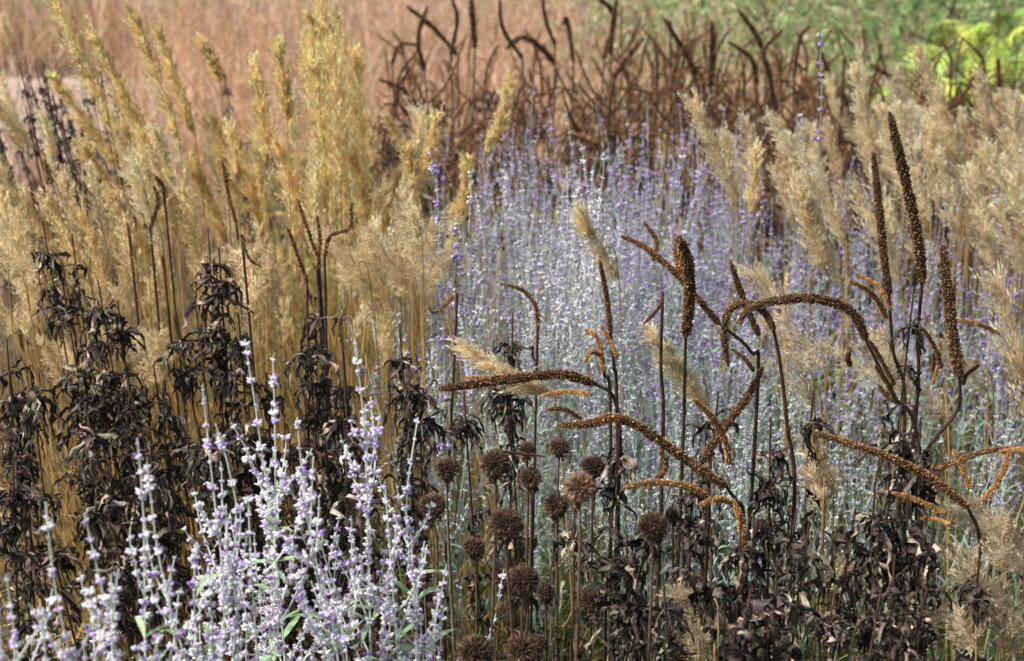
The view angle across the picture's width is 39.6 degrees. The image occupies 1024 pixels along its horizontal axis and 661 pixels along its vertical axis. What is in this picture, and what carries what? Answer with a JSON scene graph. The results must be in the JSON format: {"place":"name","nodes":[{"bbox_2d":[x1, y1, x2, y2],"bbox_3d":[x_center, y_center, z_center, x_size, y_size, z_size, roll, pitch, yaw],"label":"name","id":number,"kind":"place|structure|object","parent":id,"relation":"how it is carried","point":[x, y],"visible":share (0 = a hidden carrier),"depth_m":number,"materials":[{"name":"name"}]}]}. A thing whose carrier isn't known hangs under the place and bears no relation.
{"place":"outdoors","nodes":[
{"label":"outdoors","id":0,"kind":"place"},
{"bbox_2d":[0,77,208,183],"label":"gravel path","id":1,"kind":"structure","parent":0,"point":[14,92],"depth_m":10.90,"materials":[{"name":"beige gravel"}]},
{"bbox_2d":[0,0,812,66],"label":"distant heath grass","id":2,"kind":"structure","parent":0,"point":[43,16],"depth_m":13.37,"materials":[{"name":"plant"}]},
{"bbox_2d":[275,261,725,660],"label":"feather reed grass","id":3,"kind":"object","parent":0,"point":[469,350],"depth_m":1.97,"materials":[{"name":"beige plant"}]},
{"bbox_2d":[0,0,1023,301],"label":"tan prairie grass","id":4,"kind":"structure","parent":0,"point":[238,52],"depth_m":8.61,"materials":[{"name":"beige plant"}]},
{"bbox_2d":[0,0,1023,660],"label":"ground","id":5,"kind":"structure","parent":0,"point":[178,278],"depth_m":5.49,"materials":[{"name":"soil"}]},
{"bbox_2d":[0,221,207,660],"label":"withered culvers root","id":6,"kind":"object","parent":5,"relation":"on","point":[115,409],"visible":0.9,"depth_m":2.05,"materials":[{"name":"brown plant"}]},
{"bbox_2d":[0,438,261,660],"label":"russian sage","id":7,"kind":"object","parent":5,"relation":"on","point":[111,617],"visible":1,"depth_m":1.30,"materials":[{"name":"plant"}]},
{"bbox_2d":[0,55,383,548],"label":"withered bee balm stems","id":8,"kind":"object","parent":5,"relation":"on","point":[65,142],"visible":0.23,"depth_m":3.56,"materials":[{"name":"plant"}]},
{"bbox_2d":[0,68,441,660],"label":"feather reed grass","id":9,"kind":"object","parent":5,"relation":"on","point":[18,244],"depth_m":2.59,"materials":[{"name":"beige plant"}]},
{"bbox_2d":[154,339,363,660],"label":"russian sage","id":10,"kind":"object","parent":5,"relation":"on","point":[226,574],"visible":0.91,"depth_m":1.50,"materials":[{"name":"purple plant"}]},
{"bbox_2d":[41,127,540,660],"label":"culvers root seed spikes","id":11,"kind":"object","parent":5,"relation":"on","point":[315,249],"visible":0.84,"depth_m":2.20,"materials":[{"name":"brown plant"}]},
{"bbox_2d":[144,228,447,660],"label":"withered culvers root","id":12,"kind":"object","parent":5,"relation":"on","point":[332,468],"visible":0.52,"depth_m":2.06,"materials":[{"name":"brown plant"}]},
{"bbox_2d":[0,0,601,660],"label":"feather reed grass","id":13,"kind":"object","parent":5,"relation":"on","point":[142,162],"depth_m":2.61,"materials":[{"name":"beige plant"}]},
{"bbox_2d":[0,0,616,660],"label":"feather reed grass","id":14,"kind":"object","parent":5,"relation":"on","point":[268,188],"depth_m":2.64,"materials":[{"name":"beige plant"}]},
{"bbox_2d":[267,339,506,660],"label":"russian sage","id":15,"kind":"object","parent":5,"relation":"on","point":[367,597],"visible":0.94,"depth_m":1.53,"materials":[{"name":"purple plant"}]},
{"bbox_2d":[70,0,747,660],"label":"feather reed grass","id":16,"kind":"object","parent":5,"relation":"on","point":[370,276],"depth_m":2.52,"materials":[{"name":"beige plant"}]},
{"bbox_2d":[354,447,510,660],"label":"bee balm seedheads","id":17,"kind":"object","parent":5,"relation":"on","point":[495,462],"visible":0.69,"depth_m":1.68,"materials":[{"name":"brown plant"}]},
{"bbox_2d":[328,119,611,660],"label":"russian sage","id":18,"kind":"object","parent":5,"relation":"on","point":[470,295],"visible":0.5,"depth_m":2.59,"materials":[{"name":"plant"}]},
{"bbox_2d":[0,288,1023,660],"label":"leaf litter","id":19,"kind":"object","parent":5,"relation":"on","point":[2,586],"visible":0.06,"depth_m":3.25,"materials":[{"name":"brown plant"}]},
{"bbox_2d":[0,439,1023,660],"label":"understory grass","id":20,"kind":"structure","parent":5,"relation":"on","point":[806,653],"depth_m":2.62,"materials":[{"name":"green plant"}]},
{"bbox_2d":[485,437,569,660],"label":"bee balm seedheads","id":21,"kind":"object","parent":5,"relation":"on","point":[504,524],"visible":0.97,"depth_m":1.79,"materials":[{"name":"brown plant"}]},
{"bbox_2d":[186,63,945,660],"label":"feather reed grass","id":22,"kind":"object","parent":5,"relation":"on","point":[496,129],"depth_m":2.71,"materials":[{"name":"beige plant"}]},
{"bbox_2d":[134,57,1006,541],"bbox_3d":[0.160,-0.195,4.792,2.951,1.272,3.749,0,18,0],"label":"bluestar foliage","id":23,"kind":"object","parent":5,"relation":"on","point":[372,177],"visible":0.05,"depth_m":4.26,"materials":[{"name":"green plant"}]},
{"bbox_2d":[433,366,786,660],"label":"culvers root","id":24,"kind":"object","parent":5,"relation":"on","point":[629,608],"visible":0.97,"depth_m":1.68,"materials":[{"name":"brown plant"}]},
{"bbox_2d":[475,85,759,660],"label":"russian sage","id":25,"kind":"object","parent":5,"relation":"on","point":[560,317],"visible":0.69,"depth_m":2.64,"materials":[{"name":"plant"}]},
{"bbox_2d":[562,454,705,660],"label":"bee balm seedheads","id":26,"kind":"object","parent":5,"relation":"on","point":[579,489],"visible":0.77,"depth_m":1.47,"materials":[{"name":"brown plant"}]},
{"bbox_2d":[419,199,872,660],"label":"feather reed grass","id":27,"kind":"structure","parent":5,"relation":"on","point":[702,645],"depth_m":1.90,"materials":[{"name":"beige plant"}]},
{"bbox_2d":[349,0,1023,488],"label":"culvers root seedheads","id":28,"kind":"object","parent":5,"relation":"on","point":[671,86],"visible":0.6,"depth_m":4.31,"materials":[{"name":"brown plant"}]},
{"bbox_2d":[503,0,882,145],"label":"willow shrub","id":29,"kind":"object","parent":5,"relation":"on","point":[674,15],"visible":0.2,"depth_m":9.54,"materials":[{"name":"green plant"}]},
{"bbox_2d":[599,32,918,660],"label":"russian sage","id":30,"kind":"object","parent":5,"relation":"on","point":[749,377],"visible":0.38,"depth_m":2.84,"materials":[{"name":"purple plant"}]},
{"bbox_2d":[613,0,1023,212],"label":"willow shrub","id":31,"kind":"object","parent":5,"relation":"on","point":[970,17],"visible":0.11,"depth_m":7.78,"materials":[{"name":"green plant"}]},
{"bbox_2d":[669,0,1023,85],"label":"willow shrub","id":32,"kind":"object","parent":5,"relation":"on","point":[800,8],"visible":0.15,"depth_m":10.48,"materials":[{"name":"green plant"}]},
{"bbox_2d":[789,111,1000,660],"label":"culvers root","id":33,"kind":"object","parent":5,"relation":"on","point":[896,638],"visible":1,"depth_m":1.68,"materials":[{"name":"brown plant"}]},
{"bbox_2d":[786,165,1023,660],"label":"russian sage","id":34,"kind":"object","parent":5,"relation":"on","point":[997,396],"visible":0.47,"depth_m":2.81,"materials":[{"name":"plant"}]},
{"bbox_2d":[799,0,1023,181],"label":"willow shrub","id":35,"kind":"object","parent":5,"relation":"on","point":[913,3],"visible":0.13,"depth_m":7.84,"materials":[{"name":"green plant"}]},
{"bbox_2d":[813,430,1023,660],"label":"culvers root","id":36,"kind":"object","parent":5,"relation":"on","point":[977,591],"visible":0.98,"depth_m":1.66,"materials":[{"name":"brown plant"}]},
{"bbox_2d":[825,9,1023,286],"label":"sumac bush","id":37,"kind":"object","parent":5,"relation":"on","point":[971,37],"visible":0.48,"depth_m":6.22,"materials":[{"name":"green plant"}]},
{"bbox_2d":[965,273,1023,646],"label":"russian sage","id":38,"kind":"object","parent":5,"relation":"on","point":[1017,444],"visible":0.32,"depth_m":2.91,"materials":[{"name":"plant"}]},
{"bbox_2d":[370,74,964,454],"bbox_3d":[0.555,-0.282,4.755,2.116,0.999,1.506,0,18,0],"label":"culvers root foliage","id":39,"kind":"object","parent":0,"point":[426,209],"visible":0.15,"depth_m":4.46,"materials":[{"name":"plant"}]},
{"bbox_2d":[480,221,896,660],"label":"culvers root","id":40,"kind":"object","parent":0,"point":[787,601],"visible":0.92,"depth_m":1.78,"materials":[{"name":"brown plant"}]},
{"bbox_2d":[399,40,1023,660],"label":"feather reed grass","id":41,"kind":"object","parent":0,"point":[809,212],"depth_m":2.72,"materials":[{"name":"beige plant"}]},
{"bbox_2d":[667,39,1023,660],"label":"feather reed grass","id":42,"kind":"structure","parent":0,"point":[949,154],"depth_m":2.76,"materials":[{"name":"beige plant"}]}
]}

